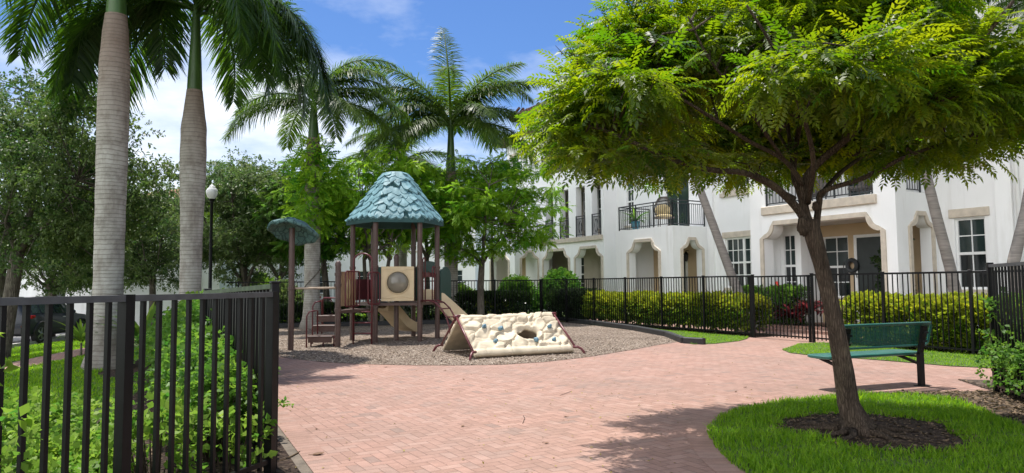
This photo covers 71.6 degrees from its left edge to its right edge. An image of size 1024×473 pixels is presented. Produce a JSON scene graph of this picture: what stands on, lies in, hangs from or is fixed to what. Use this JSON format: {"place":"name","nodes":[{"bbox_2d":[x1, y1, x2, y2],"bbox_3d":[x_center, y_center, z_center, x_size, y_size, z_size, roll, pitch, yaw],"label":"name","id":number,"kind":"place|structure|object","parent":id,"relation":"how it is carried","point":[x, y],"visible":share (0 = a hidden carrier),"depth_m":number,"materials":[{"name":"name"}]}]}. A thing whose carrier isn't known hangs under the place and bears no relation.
{"place":"outdoors","nodes":[
{"label":"outdoors","id":0,"kind":"place"},
{"bbox_2d":[13,333,64,342],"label":"street","id":1,"kind":"structure","parent":0,"point":[16,339],"depth_m":27.72,"materials":[{"name":"grey asphalt"}]},
{"bbox_2d":[13,296,85,342],"bbox_3d":[-17.676,3.043,26.418,2.170,1.651,4.284,-1,-4,0],"label":"parked car","id":2,"kind":"object","parent":1,"relation":"on","point":[37,319],"visible":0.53,"depth_m":25.28,"materials":[{"name":"black paint"}]},
{"bbox_2d":[5,338,84,363],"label":"grass","id":3,"kind":"structure","parent":0,"point":[35,350],"depth_m":20.73,"materials":[{"name":"green plant"}]},
{"bbox_2d":[5,339,135,368],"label":"brick walk","id":4,"kind":"structure","parent":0,"point":[55,357],"depth_m":15.06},
{"bbox_2d":[4,343,152,417],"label":"lawn","id":5,"kind":"structure","parent":0,"point":[110,405],"depth_m":10.78,"materials":[{"name":"plant"}]},
{"bbox_2d":[53,319,85,354],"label":"areca plant","id":6,"kind":"object","parent":5,"relation":"on","point":[80,336],"visible":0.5,"depth_m":15.08,"materials":[{"name":"green plant"}]},
{"bbox_2d":[0,64,179,357],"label":"oak tree","id":7,"kind":"object","parent":5,"relation":"on","point":[73,206],"visible":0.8,"depth_m":16.58,"materials":[{"name":"green plant"}]},
{"bbox_2d":[0,0,293,370],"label":"royal palm","id":8,"kind":"object","parent":5,"relation":"on","point":[111,40],"visible":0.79,"depth_m":13.18,"materials":[{"name":"grey plant"}]},
{"bbox_2d":[206,184,217,288],"bbox_3d":[-10.414,0.707,24.514,0.390,5.110,0.384,-1,-4,0],"label":"street lamp","id":9,"kind":"object","parent":5,"relation":"on","point":[211,192],"visible":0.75,"depth_m":24.52,"materials":[{"name":"black metal"}]},
{"bbox_2d":[0,0,689,257],"label":"sky","id":10,"kind":"structure","parent":0,"point":[488,33],"materials":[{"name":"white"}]},
{"bbox_2d":[12,307,772,470],"bbox_3d":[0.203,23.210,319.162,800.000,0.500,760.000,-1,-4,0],"label":"ground","id":11,"kind":"structure","parent":0,"point":[360,320],"depth_m":25.46,"materials":[{"name":"soil"}]},
{"bbox_2d":[12,337,73,347],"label":"kerb","id":12,"kind":"structure","parent":11,"relation":"on","point":[57,339],"depth_m":24.93,"materials":[{"name":"concrete"}]},
{"bbox_2d":[0,71,95,297],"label":"oak tree","id":13,"kind":"object","parent":11,"relation":"on","point":[3,274],"visible":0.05,"depth_m":21.89,"materials":[{"name":"green plant"}]},
{"bbox_2d":[6,212,129,336],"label":"oak tree","id":14,"kind":"object","parent":11,"relation":"on","point":[50,284],"visible":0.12,"depth_m":28.06,"materials":[{"name":"green plant"}]},
{"bbox_2d":[6,259,255,324],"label":"garage","id":15,"kind":"structure","parent":11,"relation":"on","point":[80,308],"depth_m":32.86,"materials":[{"name":"white paint"}]},
{"bbox_2d":[0,292,278,472],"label":"picket fence","id":16,"kind":"object","parent":11,"relation":"on","point":[122,442],"visible":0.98,"depth_m":4.31,"materials":[{"name":"black metal"}]},
{"bbox_2d":[124,175,206,325],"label":"oak tree","id":17,"kind":"object","parent":11,"relation":"on","point":[158,259],"visible":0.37,"depth_m":28.76,"materials":[{"name":"green plant"}]},
{"bbox_2d":[128,190,232,256],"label":"oak tree","id":18,"kind":"object","parent":11,"relation":"on","point":[176,233],"visible":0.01,"depth_m":40.60,"materials":[{"name":"green plant"}]},
{"bbox_2d":[78,358,300,472],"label":"soil bed","id":19,"kind":"object","parent":11,"relation":"on","point":[287,465],"visible":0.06,"depth_m":6.04,"materials":[{"name":"brown soil"}]},
{"bbox_2d":[0,332,42,472],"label":"bougainvillea","id":20,"kind":"object","parent":19,"relation":"on","point":[29,422],"visible":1,"depth_m":3.32,"materials":[{"name":"green plant"}]},
{"bbox_2d":[1,385,151,472],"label":"bougainvillea","id":21,"kind":"object","parent":19,"relation":"on","point":[55,436],"visible":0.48,"depth_m":4.99,"materials":[{"name":"green plant"}]},
{"bbox_2d":[78,303,155,345],"bbox_3d":[-6.815,1.789,13.277,2.324,1.231,2.481,-1,-4,0],"label":"areca plant","id":22,"kind":"object","parent":19,"relation":"on","point":[151,312],"visible":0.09,"depth_m":13.61,"materials":[{"name":"green plant"}]},
{"bbox_2d":[73,385,277,472],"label":"bougainvillea","id":23,"kind":"object","parent":19,"relation":"on","point":[148,423],"visible":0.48,"depth_m":5.09,"materials":[{"name":"green plant"}]},
{"bbox_2d":[37,0,342,304],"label":"royal palm","id":24,"kind":"object","parent":19,"relation":"on","point":[193,140],"visible":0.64,"depth_m":15.28,"materials":[{"name":"green plant"}]},
{"bbox_2d":[155,287,224,326],"bbox_3d":[-5.530,1.705,12.950,1.790,1.553,5.146,1,-4,-22],"label":"schefflera","id":25,"kind":"object","parent":19,"relation":"on","point":[187,292],"visible":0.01,"depth_m":12.86,"materials":[{"name":"green plant"}]},
{"bbox_2d":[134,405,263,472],"bbox_3d":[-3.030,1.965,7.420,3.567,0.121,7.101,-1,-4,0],"label":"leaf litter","id":26,"kind":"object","parent":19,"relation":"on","point":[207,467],"visible":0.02,"depth_m":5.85,"materials":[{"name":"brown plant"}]},
{"bbox_2d":[133,290,282,463],"bbox_3d":[-3.330,1.341,8.103,1.702,1.471,5.466,2,-4,-30],"label":"schefflera","id":27,"kind":"object","parent":19,"relation":"on","point":[165,352],"visible":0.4,"depth_m":6.52,"materials":[{"name":"green plant"}]},
{"bbox_2d":[253,389,293,407],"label":"bougainvillea","id":28,"kind":"object","parent":19,"relation":"on","point":[283,402],"visible":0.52,"depth_m":5.69,"materials":[{"name":"green plant"}]},
{"bbox_2d":[150,189,301,286],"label":"town house","id":29,"kind":"structure","parent":11,"relation":"on","point":[299,271],"depth_m":47.32,"materials":[{"name":"white paint"}]},
{"bbox_2d":[160,146,302,286],"bbox_3d":[-10.316,0.067,27.538,6.309,6.981,4.738,-1,-4,0],"label":"oak tree","id":30,"kind":"object","parent":11,"relation":"on","point":[227,183],"visible":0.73,"depth_m":26.74,"materials":[{"name":"green plant"}]},
{"bbox_2d":[204,159,270,255],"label":"royal palm","id":31,"kind":"object","parent":11,"relation":"on","point":[215,213],"visible":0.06,"depth_m":37.26,"materials":[{"name":"green plant"}]},
{"bbox_2d":[203,281,280,468],"bbox_3d":[-2.651,1.234,6.774,0.074,1.593,2.689,2,-5,-34],"label":"picket fence","id":32,"kind":"object","parent":11,"relation":"on","point":[273,286],"visible":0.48,"depth_m":6.39,"materials":[{"name":"metal"}]},
{"bbox_2d":[250,269,280,285],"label":"shrub","id":33,"kind":"object","parent":11,"relation":"on","point":[268,279],"visible":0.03,"depth_m":31.93,"materials":[{"name":"green plant"}]},
{"bbox_2d":[215,167,343,280],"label":"oak tree","id":34,"kind":"object","parent":11,"relation":"on","point":[281,274],"depth_m":40.13,"materials":[{"name":"green plant"}]},
{"bbox_2d":[269,279,303,316],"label":"round shrub","id":35,"kind":"object","parent":11,"relation":"on","point":[284,289],"visible":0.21,"depth_m":30.05,"materials":[{"name":"green plant"}]},
{"bbox_2d":[278,427,312,472],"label":"kerb","id":36,"kind":"structure","parent":11,"relation":"on","point":[297,460],"depth_m":6.17,"materials":[{"name":"concrete"}]},
{"bbox_2d":[233,154,373,314],"bbox_3d":[-7.711,0.048,27.673,5.679,6.869,4.971,2,-5,-33],"label":"flame tree","id":37,"kind":"object","parent":11,"relation":"on","point":[328,254],"visible":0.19,"depth_m":26.86,"materials":[{"name":"green plant"}]},
{"bbox_2d":[279,300,385,322],"bbox_3d":[-7.946,3.021,27.072,6.829,1.188,1.303,0,-4,-14],"label":"dark hedge","id":38,"kind":"object","parent":11,"relation":"on","point":[331,306],"visible":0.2,"depth_m":26.93,"materials":[{"name":"green plant"}]},
{"bbox_2d":[226,279,540,323],"bbox_3d":[-4.500,2.530,26.903,11.859,1.743,0.069,1,-4,-17],"label":"picket fence","id":39,"kind":"object","parent":11,"relation":"on","point":[297,282],"visible":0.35,"depth_m":27.70,"materials":[{"name":"black metal"}]},
{"bbox_2d":[315,141,455,320],"bbox_3d":[-4.803,-0.151,26.247,5.621,7.040,5.017,-1,-4,0],"label":"flame tree","id":40,"kind":"object","parent":11,"relation":"on","point":[348,201],"visible":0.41,"depth_m":25.76,"materials":[{"name":"green plant"}]},
{"bbox_2d":[302,218,497,305],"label":"town house","id":41,"kind":"structure","parent":11,"relation":"on","point":[467,272],"depth_m":50.70,"materials":[{"name":"white paint"}]},
{"bbox_2d":[332,126,467,314],"bbox_3d":[-5.132,-0.782,33.137,6.050,9.200,6.050,-2,-4,26],"label":"royal palm","id":42,"kind":"object","parent":11,"relation":"on","point":[402,258],"visible":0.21,"depth_m":32.86,"materials":[{"name":"green plant"}]},
{"bbox_2d":[386,159,475,313],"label":"flame tree","id":43,"kind":"object","parent":11,"relation":"on","point":[426,255],"visible":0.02,"depth_m":30.45,"materials":[{"name":"green plant"}]},
{"bbox_2d":[350,26,546,318],"bbox_3d":[-2.490,-2.901,29.026,8.122,12.830,6.650,-1,-4,0],"label":"royal palm","id":44,"kind":"object","parent":11,"relation":"on","point":[427,117],"visible":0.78,"depth_m":28.24,"materials":[{"name":"green plant"}]},
{"bbox_2d":[400,289,534,319],"bbox_3d":[-1.856,2.866,28.792,5.535,1.495,1.432,1,-4,-16],"label":"dark hedge","id":45,"kind":"object","parent":11,"relation":"on","point":[489,296],"visible":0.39,"depth_m":28.70,"materials":[{"name":"green plant"}]},
{"bbox_2d":[279,322,676,364],"bbox_3d":[-1.906,2.778,19.463,12.070,0.009,13.748,1,-4,-17],"label":"mulch bed","id":46,"kind":"object","parent":11,"relation":"on","point":[581,332],"visible":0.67,"depth_m":16.89,"materials":[{"name":"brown wood"}]},
{"bbox_2d":[219,46,412,328],"bbox_3d":[-6.776,-1.640,24.654,6.000,9.800,5.372,-3,-4,30],"label":"royal palm","id":47,"kind":"object","parent":46,"relation":"on","point":[348,71],"visible":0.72,"depth_m":24.50,"materials":[{"name":"green plant"}]},
{"bbox_2d":[277,133,344,300],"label":"tree","id":48,"kind":"object","parent":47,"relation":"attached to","point":[299,181],"visible":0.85,"depth_m":24.23,"materials":[{"name":"green plant"}]},
{"bbox_2d":[279,320,451,327],"bbox_3d":[-4.171,3.169,25.919,9.990,0.170,0.149,1,-4,-16],"label":"timber edging","id":49,"kind":"object","parent":46,"relation":"on","point":[296,325],"visible":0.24,"depth_m":25.50,"materials":[{"name":"wood"}]},
{"bbox_2d":[267,171,466,349],"bbox_3d":[-3.102,0.459,18.142,3.391,4.575,6.047,-2,-4,23],"label":"play structure","id":50,"kind":"object","parent":46,"relation":"on","point":[394,200],"visible":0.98,"depth_m":18.27,"materials":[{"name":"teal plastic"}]},
{"bbox_2d":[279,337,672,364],"bbox_3d":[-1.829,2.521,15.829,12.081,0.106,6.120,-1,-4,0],"label":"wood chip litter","id":51,"kind":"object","parent":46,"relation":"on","point":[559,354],"visible":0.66,"depth_m":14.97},
{"bbox_2d":[433,312,585,359],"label":"climbing wall","id":52,"kind":"structure","parent":46,"relation":"on","point":[508,334],"depth_m":14.69,"materials":[{"name":"beige stone"}]},
{"bbox_2d":[464,174,516,290],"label":"slim tree","id":53,"kind":"object","parent":11,"relation":"on","point":[492,274],"visible":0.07,"depth_m":32.96,"materials":[{"name":"green plant"}]},
{"bbox_2d":[413,149,574,314],"bbox_3d":[-0.860,-0.059,27.378,6.857,6.916,5.225,-1,-4,0],"label":"flame tree","id":54,"kind":"object","parent":11,"relation":"on","point":[481,211],"visible":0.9,"depth_m":26.75,"materials":[{"name":"green plant"}]},
{"bbox_2d":[484,129,538,311],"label":"town house","id":55,"kind":"structure","parent":11,"relation":"on","point":[508,265],"depth_m":40.74,"materials":[{"name":"paint"}]},
{"bbox_2d":[496,273,536,310],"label":"round shrub","id":56,"kind":"object","parent":11,"relation":"on","point":[530,285],"visible":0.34,"depth_m":32.71,"materials":[{"name":"green plant"}]},
{"bbox_2d":[531,267,582,312],"bbox_3d":[2.131,2.448,31.525,2.702,2.230,2.451,-1,-4,0],"label":"round shrub","id":57,"kind":"object","parent":11,"relation":"on","point":[561,273],"visible":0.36,"depth_m":31.16,"materials":[{"name":"green plant"}]},
{"bbox_2d":[514,101,616,311],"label":"town house","id":58,"kind":"structure","parent":11,"relation":"on","point":[587,250],"depth_m":36.32,"materials":[{"name":"paint"}]},
{"bbox_2d":[581,257,583,286],"bbox_3d":[3.707,2.063,38.588,0.084,1.900,1.000,2,-4,-30],"label":"window","id":59,"kind":"structure","parent":58,"relation":"in","point":[582,259],"depth_m":38.40,"materials":[{"name":"glass"}]},
{"bbox_2d":[598,189,600,228],"bbox_3d":[4.714,-1.459,37.023,0.084,2.100,0.650,2,-4,-30],"label":"window","id":60,"kind":"structure","parent":58,"relation":"in","point":[599,190],"depth_m":37.22,"materials":[{"name":"white plastic"}]},
{"bbox_2d":[540,274,755,337],"bbox_3d":[3.760,2.228,23.556,0.069,1.753,11.265,1,-4,-27],"label":"picket fence","id":61,"kind":"object","parent":11,"relation":"on","point":[625,303],"visible":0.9,"depth_m":22.11,"materials":[{"name":"black metal"}]},
{"bbox_2d":[750,275,811,341],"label":"picket gate","id":62,"kind":"structure","parent":61,"relation":"attached to","point":[809,312],"depth_m":17.66,"materials":[{"name":"black metal"}]},
{"bbox_2d":[560,321,770,336],"bbox_3d":[4.109,3.047,24.279,1.280,0.001,12.201,1,-4,-27],"label":"planting bed","id":63,"kind":"object","parent":11,"relation":"on","point":[717,332],"visible":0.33,"depth_m":20.58,"materials":[{"name":"brown soil"}]},
{"bbox_2d":[547,287,600,320],"bbox_3d":[2.439,2.704,27.840,1.432,1.501,3.063,1,-4,-24],"label":"dark hedge","id":64,"kind":"object","parent":63,"relation":"on","point":[583,290],"visible":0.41,"depth_m":27.34,"materials":[{"name":"green plant"}]},
{"bbox_2d":[580,289,773,331],"bbox_3d":[4.904,2.326,22.918,1.488,1.260,8.303,2,-4,-28],"label":"clusia hedge","id":65,"kind":"object","parent":63,"relation":"on","point":[614,293],"visible":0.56,"depth_m":21.27,"materials":[{"name":"green plant"}]},
{"bbox_2d":[616,110,751,293],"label":"town house","id":66,"kind":"structure","parent":11,"relation":"on","point":[683,244],"depth_m":29.16,"materials":[{"name":"paint"}]},
{"bbox_2d":[627,181,633,224],"bbox_3d":[5.687,-1.662,33.751,0.084,2.250,0.550,2,-4,-30],"label":"window","id":67,"kind":"structure","parent":66,"relation":"in","point":[630,199],"depth_m":33.85,"materials":[{"name":"white glass"}]},
{"bbox_2d":[622,207,648,229],"bbox_3d":[5.475,-0.750,31.347,1.420,1.011,1.413,-1,-4,0],"label":"flower pot","id":68,"kind":"object","parent":66,"relation":"on","point":[632,221],"visible":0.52,"depth_m":31.31,"materials":[{"name":"green plant"}]},
{"bbox_2d":[654,196,673,226],"bbox_3d":[6.421,-1.027,30.004,0.960,1.369,0.820,-1,-4,0],"label":"egg chair","id":69,"kind":"object","parent":66,"relation":"on","point":[664,197],"visible":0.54,"depth_m":30.14,"materials":[{"name":"wicker"}]},
{"bbox_2d":[665,179,689,225],"bbox_3d":[7.257,-1.522,30.973,0.080,2.430,1.500,2,-4,-30],"label":"glass door","id":70,"kind":"structure","parent":66,"relation":"in","point":[684,195],"depth_m":30.83,"materials":[{"name":"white glass"}]},
{"bbox_2d":[683,254,688,292],"bbox_3d":[7.234,2.017,30.617,0.090,2.520,1.030,2,-4,-30],"label":"door","id":71,"kind":"structure","parent":66,"relation":"in","point":[685,262],"depth_m":30.25,"materials":[{"name":"white plastic"}]},
{"bbox_2d":[726,237,751,286],"bbox_3d":[9.023,1.016,27.818,0.084,1.950,1.500,2,-4,-30],"label":"window","id":72,"kind":"structure","parent":66,"relation":"in","point":[738,249],"depth_m":27.88,"materials":[{"name":"glass"}]},
{"bbox_2d":[694,97,761,329],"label":"slender palm","id":73,"kind":"object","parent":11,"relation":"on","point":[718,240],"depth_m":21.99,"materials":[{"name":"grey plant"}]},
{"bbox_2d":[743,283,810,325],"bbox_3d":[8.094,2.179,21.937,1.186,1.499,2.385,1,-4,-27],"label":"hedge","id":74,"kind":"object","parent":11,"relation":"on","point":[784,293],"visible":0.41,"depth_m":21.31,"materials":[{"name":"green plant"}]},
{"bbox_2d":[773,304,806,324],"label":"ti plant","id":75,"kind":"object","parent":11,"relation":"on","point":[788,312],"visible":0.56,"depth_m":20.78,"materials":[{"name":"red plant"}]},
{"bbox_2d":[792,298,822,325],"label":"ti plant","id":76,"kind":"object","parent":11,"relation":"on","point":[803,306],"visible":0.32,"depth_m":20.55,"materials":[{"name":"red plant"}]},
{"bbox_2d":[749,0,1023,334],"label":"town house","id":77,"kind":"structure","parent":11,"relation":"on","point":[980,218],"depth_m":19.03,"materials":[{"name":"white paint"}]},
{"bbox_2d":[783,234,797,285],"bbox_3d":[8.796,0.926,22.343,0.084,2.000,0.500,2,-4,-30],"label":"window","id":78,"kind":"structure","parent":77,"relation":"in","point":[789,240],"depth_m":22.38,"materials":[{"name":"glass"}]},
{"bbox_2d":[812,176,827,200],"bbox_3d":[9.326,-1.405,21.881,0.626,0.980,0.586,2,-4,-29],"label":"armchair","id":79,"kind":"object","parent":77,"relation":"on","point":[821,187],"visible":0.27,"depth_m":21.90,"materials":[{"name":"wicker"}]},
{"bbox_2d":[823,235,849,297],"bbox_3d":[10.115,0.942,22.017,0.084,1.900,0.900,2,-4,-30],"label":"window","id":80,"kind":"structure","parent":77,"relation":"in","point":[836,246],"depth_m":21.98,"materials":[{"name":"glass"}]},
{"bbox_2d":[843,258,858,277],"bbox_3d":[10.239,0.946,21.437,0.138,0.597,0.529,2,-4,-30],"label":"wall wreath","id":81,"kind":"object","parent":77,"relation":"attached to","point":[849,261],"depth_m":21.36,"materials":[{"name":"plant"}]},
{"bbox_2d":[846,173,872,196],"bbox_3d":[10.794,-2.212,21.399,0.080,2.400,1.600,2,-4,-30],"label":"glass door","id":82,"kind":"structure","parent":77,"relation":"in","point":[847,191],"depth_m":21.85,"materials":[{"name":"white glass"}]},
{"bbox_2d":[847,171,871,195],"bbox_3d":[10.125,-1.505,20.498,0.626,0.980,0.586,2,-4,-29],"label":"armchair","id":83,"kind":"object","parent":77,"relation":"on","point":[859,187],"visible":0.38,"depth_m":20.44,"materials":[{"name":"wicker"}]},
{"bbox_2d":[853,233,881,323],"bbox_3d":[10.564,1.259,20.900,0.155,2.670,0.980,2,-4,-30],"label":"door","id":84,"kind":"structure","parent":77,"relation":"in","point":[866,246],"depth_m":21.03,"materials":[{"name":"grey wood"}]},
{"bbox_2d":[870,238,916,293],"bbox_3d":[10.564,1.107,19.655,1.175,2.807,1.090,-1,-4,0],"label":"potted plant","id":85,"kind":"object","parent":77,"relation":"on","point":[877,259],"visible":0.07,"depth_m":19.79,"materials":[{"name":"plant"}]},
{"bbox_2d":[955,217,986,288],"bbox_3d":[12.021,0.438,18.491,0.084,1.860,0.760,2,-4,-30],"label":"window","id":86,"kind":"structure","parent":77,"relation":"in","point":[970,232],"depth_m":18.51,"materials":[{"name":"glass"}]},
{"bbox_2d":[809,270,1023,354],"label":"picket fence","id":87,"kind":"object","parent":11,"relation":"on","point":[973,349],"visible":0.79,"depth_m":14.73,"materials":[{"name":"black metal"}]},
{"bbox_2d":[922,15,978,292],"bbox_3d":[9.856,-1.824,17.383,3.448,8.769,3.592,-1,-4,0],"label":"slender palm","id":88,"kind":"object","parent":11,"relation":"on","point":[946,253],"visible":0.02,"depth_m":17.25,"materials":[{"name":"grey plant"}]},
{"bbox_2d":[973,0,1023,292],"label":"slender palm","id":89,"kind":"object","parent":11,"relation":"on","point":[1016,250],"visible":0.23,"depth_m":15.59,"materials":[{"name":"grey plant"}]},
{"bbox_2d":[985,262,1023,398],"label":"picket fence","id":90,"kind":"object","parent":11,"relation":"on","point":[993,282],"visible":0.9,"depth_m":8.68,"materials":[{"name":"black metal"}]},
{"bbox_2d":[278,334,991,472],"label":"brick plaza","id":91,"kind":"structure","parent":0,"point":[427,432],"depth_m":8.84,"materials":[{"name":"brick"}]},
{"bbox_2d":[278,404,343,472],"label":"brick border","id":92,"kind":"object","parent":91,"relation":"on","point":[301,440],"visible":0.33,"depth_m":6.45,"materials":[{"name":"brick"}]},
{"bbox_2d":[286,350,890,472],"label":"leaf litter","id":93,"kind":"object","parent":91,"relation":"on","point":[565,410],"visible":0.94,"depth_m":8.22,"materials":[{"name":"brown plant"}]},
{"bbox_2d":[686,402,760,472],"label":"brick border","id":94,"kind":"object","parent":91,"relation":"on","point":[709,454],"visible":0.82,"depth_m":6.38,"materials":[{"name":"brick"}]},
{"bbox_2d":[807,321,931,386],"bbox_3d":[4.924,1.633,9.749,1.754,0.905,0.629,1,-4,-21],"label":"park bench","id":95,"kind":"object","parent":91,"relation":"on","point":[921,343],"visible":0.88,"depth_m":9.68,"materials":[{"name":"green metal"}]},
{"bbox_2d":[851,342,988,355],"bbox_3d":[9.898,2.245,13.115,1.280,0.001,8.601,1,-4,-27],"label":"planting bed","id":96,"kind":"object","parent":91,"relation":"on","point":[930,349],"depth_m":14.90,"materials":[{"name":"brown soil"}]},
{"bbox_2d":[839,289,1023,354],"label":"clusia hedge","id":97,"kind":"object","parent":96,"relation":"on","point":[957,322],"visible":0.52,"depth_m":14.69,"materials":[{"name":"green plant"}]},
{"bbox_2d":[881,379,1023,424],"bbox_3d":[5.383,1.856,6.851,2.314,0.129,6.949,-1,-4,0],"label":"leaf litter","id":98,"kind":"object","parent":91,"relation":"on","point":[995,393],"visible":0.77,"depth_m":8.54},
{"bbox_2d":[974,286,1023,395],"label":"orange jasmine","id":99,"kind":"object","parent":98,"relation":"on","point":[1011,368],"visible":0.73,"depth_m":8.70,"materials":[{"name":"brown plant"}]},
{"bbox_2d":[559,320,747,343],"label":"lawn","id":100,"kind":"structure","parent":0,"point":[710,337],"depth_m":18.59,"materials":[{"name":"plant"}]},
{"bbox_2d":[556,317,665,335],"bbox_3d":[3.129,2.951,23.631,0.489,0.170,9.052,1,-4,-16],"label":"timber edging","id":101,"kind":"object","parent":100,"relation":"on","point":[626,327],"visible":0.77,"depth_m":22.85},
{"bbox_2d":[664,331,705,344],"bbox_3d":[4.190,2.557,17.906,0.448,0.170,2.630,0,-4,-7],"label":"timber edging","id":102,"kind":"object","parent":100,"relation":"on","point":[681,338],"visible":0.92,"depth_m":16.98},
{"bbox_2d":[597,319,807,334],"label":"brick walk","id":103,"kind":"structure","parent":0,"point":[778,333],"depth_m":20.78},
{"bbox_2d":[705,388,1023,472],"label":"lawn","id":104,"kind":"structure","parent":0,"point":[894,461],"depth_m":6.02,"materials":[{"name":"plant"}]},
{"bbox_2d":[772,410,982,453],"bbox_3d":[3.474,1.863,6.808,1.652,0.001,1.817,-1,-4,0],"label":"bark bed","id":105,"kind":"object","parent":104,"relation":"on","point":[940,437],"visible":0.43,"depth_m":6.67,"materials":[{"name":"brown wood"}]},
{"bbox_2d":[510,0,1023,447],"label":"foreground tree","id":106,"kind":"object","parent":105,"relation":"on","point":[886,88],"visible":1,"depth_m":5.91,"materials":[{"name":"green plant"}]},
{"bbox_2d":[782,341,991,367],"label":"lawn","id":107,"kind":"structure","parent":0,"point":[903,360],"depth_m":13.25,"materials":[{"name":"plant"}]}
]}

